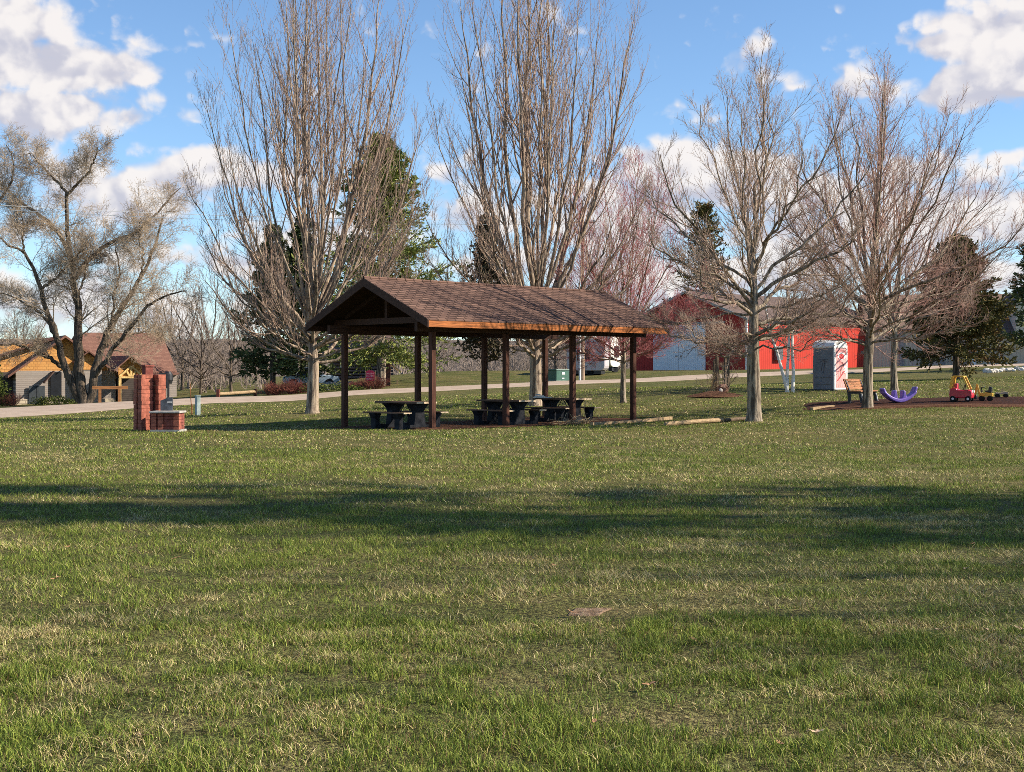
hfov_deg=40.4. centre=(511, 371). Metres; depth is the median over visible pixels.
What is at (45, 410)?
road
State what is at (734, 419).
log
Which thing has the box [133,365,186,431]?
barbecue grill
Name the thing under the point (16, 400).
red shrub
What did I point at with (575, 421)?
twig pile
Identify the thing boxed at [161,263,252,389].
bare tree
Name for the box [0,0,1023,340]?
sky
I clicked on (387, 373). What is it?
square post
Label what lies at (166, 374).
cluster mailbox
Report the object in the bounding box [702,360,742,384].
dry shrub
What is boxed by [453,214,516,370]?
juniper tree
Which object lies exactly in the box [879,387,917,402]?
seesaw rocker
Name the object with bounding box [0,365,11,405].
evergreen shrub
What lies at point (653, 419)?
landscape timber
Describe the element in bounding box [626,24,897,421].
maple tree
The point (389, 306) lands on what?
picnic shelter
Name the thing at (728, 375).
wooden post
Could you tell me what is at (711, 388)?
dry shrub
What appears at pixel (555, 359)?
bare tree
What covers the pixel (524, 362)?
woods
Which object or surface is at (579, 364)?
conduit pole
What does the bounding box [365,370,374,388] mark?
yard sign
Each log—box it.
[663,418,723,425]
[724,417,745,421]
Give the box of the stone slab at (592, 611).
[568,608,611,615]
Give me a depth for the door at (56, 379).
117.37 m
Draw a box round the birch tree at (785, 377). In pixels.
[741,227,809,391]
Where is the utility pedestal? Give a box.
[195,395,200,414]
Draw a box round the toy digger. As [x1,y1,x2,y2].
[974,384,992,400]
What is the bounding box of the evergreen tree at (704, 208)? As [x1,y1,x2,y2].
[663,199,730,299]
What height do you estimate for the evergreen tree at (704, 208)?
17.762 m
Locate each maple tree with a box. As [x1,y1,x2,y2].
[181,0,441,413]
[409,0,657,405]
[523,137,728,402]
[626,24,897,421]
[757,43,1023,407]
[816,143,986,390]
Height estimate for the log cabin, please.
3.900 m
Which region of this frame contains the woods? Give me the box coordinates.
[166,335,629,392]
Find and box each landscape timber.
[590,420,631,425]
[632,416,672,422]
[810,405,834,409]
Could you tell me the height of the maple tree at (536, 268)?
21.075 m
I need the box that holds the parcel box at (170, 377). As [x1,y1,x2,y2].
[165,371,172,397]
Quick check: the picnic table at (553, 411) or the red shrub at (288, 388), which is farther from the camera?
the red shrub at (288, 388)
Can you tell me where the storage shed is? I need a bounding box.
[857,294,1022,366]
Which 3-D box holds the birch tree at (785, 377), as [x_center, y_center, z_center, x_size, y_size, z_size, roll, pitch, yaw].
[11.890,-2.702,62.446,3.342,7.695,2.451,0,0,0]
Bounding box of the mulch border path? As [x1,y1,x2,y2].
[820,403,1023,409]
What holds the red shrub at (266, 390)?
on the lawn ground at (628, 695)
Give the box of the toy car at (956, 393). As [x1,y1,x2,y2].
[949,376,974,401]
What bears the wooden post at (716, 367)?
on the lawn ground at (628, 695)
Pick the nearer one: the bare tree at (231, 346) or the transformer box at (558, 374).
the transformer box at (558, 374)
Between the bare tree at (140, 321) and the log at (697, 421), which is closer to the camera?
the log at (697, 421)
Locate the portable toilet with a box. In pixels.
[812,338,846,390]
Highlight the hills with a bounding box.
[0,339,629,376]
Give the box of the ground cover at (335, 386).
[297,381,370,391]
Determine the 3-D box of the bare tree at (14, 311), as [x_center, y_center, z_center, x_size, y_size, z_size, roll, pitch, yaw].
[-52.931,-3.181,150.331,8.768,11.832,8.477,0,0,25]
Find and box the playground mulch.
[803,396,1023,409]
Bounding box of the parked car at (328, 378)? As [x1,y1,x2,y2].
[282,367,339,383]
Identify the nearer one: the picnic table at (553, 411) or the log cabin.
the picnic table at (553, 411)
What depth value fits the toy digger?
47.30 m
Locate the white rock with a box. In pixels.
[986,369,993,372]
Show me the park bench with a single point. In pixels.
(858, 384)
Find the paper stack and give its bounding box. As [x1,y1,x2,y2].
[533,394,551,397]
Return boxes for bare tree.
[0,292,47,344]
[96,288,180,362]
[136,286,199,363]
[144,271,232,389]
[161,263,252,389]
[170,306,236,393]
[197,296,265,391]
[207,283,269,384]
[413,337,464,363]
[523,286,578,368]
[593,263,656,348]
[881,246,919,294]
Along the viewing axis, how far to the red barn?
122.89 m
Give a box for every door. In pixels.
[29,386,44,403]
[50,372,61,396]
[653,325,678,369]
[679,324,705,369]
[836,349,845,387]
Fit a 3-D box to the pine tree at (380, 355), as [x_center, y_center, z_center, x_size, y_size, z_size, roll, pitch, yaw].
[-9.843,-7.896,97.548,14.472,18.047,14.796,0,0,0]
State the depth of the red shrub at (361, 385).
91.20 m
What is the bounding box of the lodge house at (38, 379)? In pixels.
[0,333,178,404]
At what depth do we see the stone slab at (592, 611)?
9.25 m
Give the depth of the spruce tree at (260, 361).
99.53 m
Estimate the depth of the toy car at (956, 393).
47.09 m
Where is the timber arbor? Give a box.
[92,386,127,402]
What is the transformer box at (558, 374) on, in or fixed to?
on the lawn ground at (628, 695)
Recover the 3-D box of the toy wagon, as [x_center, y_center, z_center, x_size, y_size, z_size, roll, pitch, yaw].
[17.413,0.757,49.499,0.443,0.311,0.260,0,0,10]
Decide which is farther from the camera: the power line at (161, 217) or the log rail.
the power line at (161, 217)
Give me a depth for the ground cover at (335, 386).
90.37 m
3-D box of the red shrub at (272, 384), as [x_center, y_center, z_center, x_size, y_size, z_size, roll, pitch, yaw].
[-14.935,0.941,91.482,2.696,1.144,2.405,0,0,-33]
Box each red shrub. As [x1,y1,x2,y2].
[0,392,21,405]
[255,382,285,395]
[265,378,302,394]
[282,379,306,393]
[349,380,371,389]
[355,374,389,389]
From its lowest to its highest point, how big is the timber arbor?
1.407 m
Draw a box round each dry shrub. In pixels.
[694,371,721,391]
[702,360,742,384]
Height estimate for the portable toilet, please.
2.520 m
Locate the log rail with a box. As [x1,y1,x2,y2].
[216,389,256,396]
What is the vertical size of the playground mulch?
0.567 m
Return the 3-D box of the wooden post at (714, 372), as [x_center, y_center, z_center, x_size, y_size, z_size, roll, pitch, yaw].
[8.944,0.248,61.600,0.100,1.622,0.100,0,0,-29]
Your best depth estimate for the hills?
301.26 m
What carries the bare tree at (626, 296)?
on the lawn ground at (628, 695)
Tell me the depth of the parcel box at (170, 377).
87.85 m
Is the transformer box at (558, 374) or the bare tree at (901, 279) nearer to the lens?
the transformer box at (558, 374)
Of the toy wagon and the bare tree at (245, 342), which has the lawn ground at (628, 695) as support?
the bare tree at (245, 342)
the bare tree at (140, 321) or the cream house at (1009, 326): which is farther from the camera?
the bare tree at (140, 321)
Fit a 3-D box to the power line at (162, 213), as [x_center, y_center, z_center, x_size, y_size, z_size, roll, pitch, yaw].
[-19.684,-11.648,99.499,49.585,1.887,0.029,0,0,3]
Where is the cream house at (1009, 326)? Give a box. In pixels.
[969,286,1023,364]
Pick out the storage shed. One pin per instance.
(880, 359)
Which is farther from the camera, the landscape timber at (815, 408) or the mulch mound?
the mulch mound
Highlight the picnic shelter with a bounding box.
[305,276,668,427]
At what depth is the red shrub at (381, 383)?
91.08 m
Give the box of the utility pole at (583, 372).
[574,216,594,379]
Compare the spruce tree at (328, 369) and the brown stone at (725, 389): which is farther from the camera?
the spruce tree at (328, 369)
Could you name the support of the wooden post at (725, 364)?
on the lawn ground at (628, 695)
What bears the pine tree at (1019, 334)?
on the lawn ground at (628, 695)
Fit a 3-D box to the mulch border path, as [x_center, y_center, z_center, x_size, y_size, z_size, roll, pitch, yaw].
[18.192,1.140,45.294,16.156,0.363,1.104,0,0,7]
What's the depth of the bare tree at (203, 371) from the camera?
127.90 m
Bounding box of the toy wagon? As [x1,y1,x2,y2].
[995,389,1008,397]
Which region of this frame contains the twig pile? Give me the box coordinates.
[550,402,604,425]
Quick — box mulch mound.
[687,391,742,396]
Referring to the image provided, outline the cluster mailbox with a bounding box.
[159,373,167,389]
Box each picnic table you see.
[363,401,447,429]
[466,399,545,424]
[525,397,600,420]
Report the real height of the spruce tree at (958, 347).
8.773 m
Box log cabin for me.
[324,335,394,380]
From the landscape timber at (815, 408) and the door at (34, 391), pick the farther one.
the door at (34, 391)
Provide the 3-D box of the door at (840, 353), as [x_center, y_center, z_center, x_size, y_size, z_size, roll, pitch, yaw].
[15.030,-0.164,63.577,0.160,1.800,0.940,0,0,45]
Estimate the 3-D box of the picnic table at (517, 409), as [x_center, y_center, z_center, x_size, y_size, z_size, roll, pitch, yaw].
[-0.180,1.252,42.500,1.860,0.805,1.681,0,0,45]
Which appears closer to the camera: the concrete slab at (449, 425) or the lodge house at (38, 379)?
the concrete slab at (449, 425)
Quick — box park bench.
[843,379,877,402]
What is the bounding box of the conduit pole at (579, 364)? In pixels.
[579,338,580,379]
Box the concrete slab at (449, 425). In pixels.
[327,416,629,429]
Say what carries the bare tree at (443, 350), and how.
on the lawn ground at (628, 695)
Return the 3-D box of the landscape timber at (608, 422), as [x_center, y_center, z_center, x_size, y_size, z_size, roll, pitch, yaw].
[3.009,1.539,42.050,0.120,0.105,2.143,0,0,37]
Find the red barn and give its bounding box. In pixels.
[636,291,865,370]
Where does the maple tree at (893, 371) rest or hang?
on the lawn ground at (628, 695)
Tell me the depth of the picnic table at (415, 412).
39.48 m
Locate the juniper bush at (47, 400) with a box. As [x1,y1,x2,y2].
[29,395,76,404]
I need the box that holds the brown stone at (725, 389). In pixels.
[716,384,728,391]
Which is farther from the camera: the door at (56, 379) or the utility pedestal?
the door at (56, 379)
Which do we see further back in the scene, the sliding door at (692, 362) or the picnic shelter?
the sliding door at (692, 362)
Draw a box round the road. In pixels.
[0,363,1023,417]
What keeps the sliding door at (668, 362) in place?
in the red barn
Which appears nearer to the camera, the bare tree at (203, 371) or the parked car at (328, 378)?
the parked car at (328, 378)
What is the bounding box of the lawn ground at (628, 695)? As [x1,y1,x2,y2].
[0,365,1023,771]
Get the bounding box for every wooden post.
[713,359,714,390]
[715,356,718,390]
[724,358,726,383]
[727,357,729,388]
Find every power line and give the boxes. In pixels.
[0,209,512,224]
[1,205,576,219]
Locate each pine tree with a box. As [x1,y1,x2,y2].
[270,132,472,383]
[997,242,1023,346]
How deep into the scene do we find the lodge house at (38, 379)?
118.26 m
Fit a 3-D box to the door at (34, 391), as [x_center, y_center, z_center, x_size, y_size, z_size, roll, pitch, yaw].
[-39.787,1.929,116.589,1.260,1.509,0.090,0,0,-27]
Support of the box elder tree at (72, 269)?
on the lawn ground at (628, 695)
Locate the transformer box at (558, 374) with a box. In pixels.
[548,369,568,380]
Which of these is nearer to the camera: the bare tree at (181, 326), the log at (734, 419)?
the log at (734, 419)
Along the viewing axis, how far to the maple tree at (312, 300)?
49.50 m
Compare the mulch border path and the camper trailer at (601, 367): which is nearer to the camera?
the mulch border path
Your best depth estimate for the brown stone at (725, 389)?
60.68 m
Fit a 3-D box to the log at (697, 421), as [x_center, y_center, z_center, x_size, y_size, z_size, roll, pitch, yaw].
[5.286,1.451,40.348,2.264,0.204,0.126,0,0,-35]
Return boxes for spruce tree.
[228,223,321,388]
[277,214,352,384]
[897,233,1022,378]
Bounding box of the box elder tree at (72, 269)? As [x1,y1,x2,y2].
[0,120,217,403]
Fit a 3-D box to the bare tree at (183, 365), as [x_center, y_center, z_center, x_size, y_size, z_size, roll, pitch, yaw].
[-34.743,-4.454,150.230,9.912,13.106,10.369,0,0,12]
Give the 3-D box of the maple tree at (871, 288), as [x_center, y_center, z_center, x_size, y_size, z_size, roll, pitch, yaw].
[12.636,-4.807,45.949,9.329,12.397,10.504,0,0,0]
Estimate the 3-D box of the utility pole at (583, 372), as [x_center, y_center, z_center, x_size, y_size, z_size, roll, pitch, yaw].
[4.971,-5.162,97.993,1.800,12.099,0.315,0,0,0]
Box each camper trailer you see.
[567,339,608,374]
[605,336,619,371]
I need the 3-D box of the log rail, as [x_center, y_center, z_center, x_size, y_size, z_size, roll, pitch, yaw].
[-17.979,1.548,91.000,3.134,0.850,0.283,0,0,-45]
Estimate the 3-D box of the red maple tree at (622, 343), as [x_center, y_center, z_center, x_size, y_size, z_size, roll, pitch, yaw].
[4.433,-4.273,57.840,7.800,11.414,6.984,0,0,-36]
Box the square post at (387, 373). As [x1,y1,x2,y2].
[386,364,389,385]

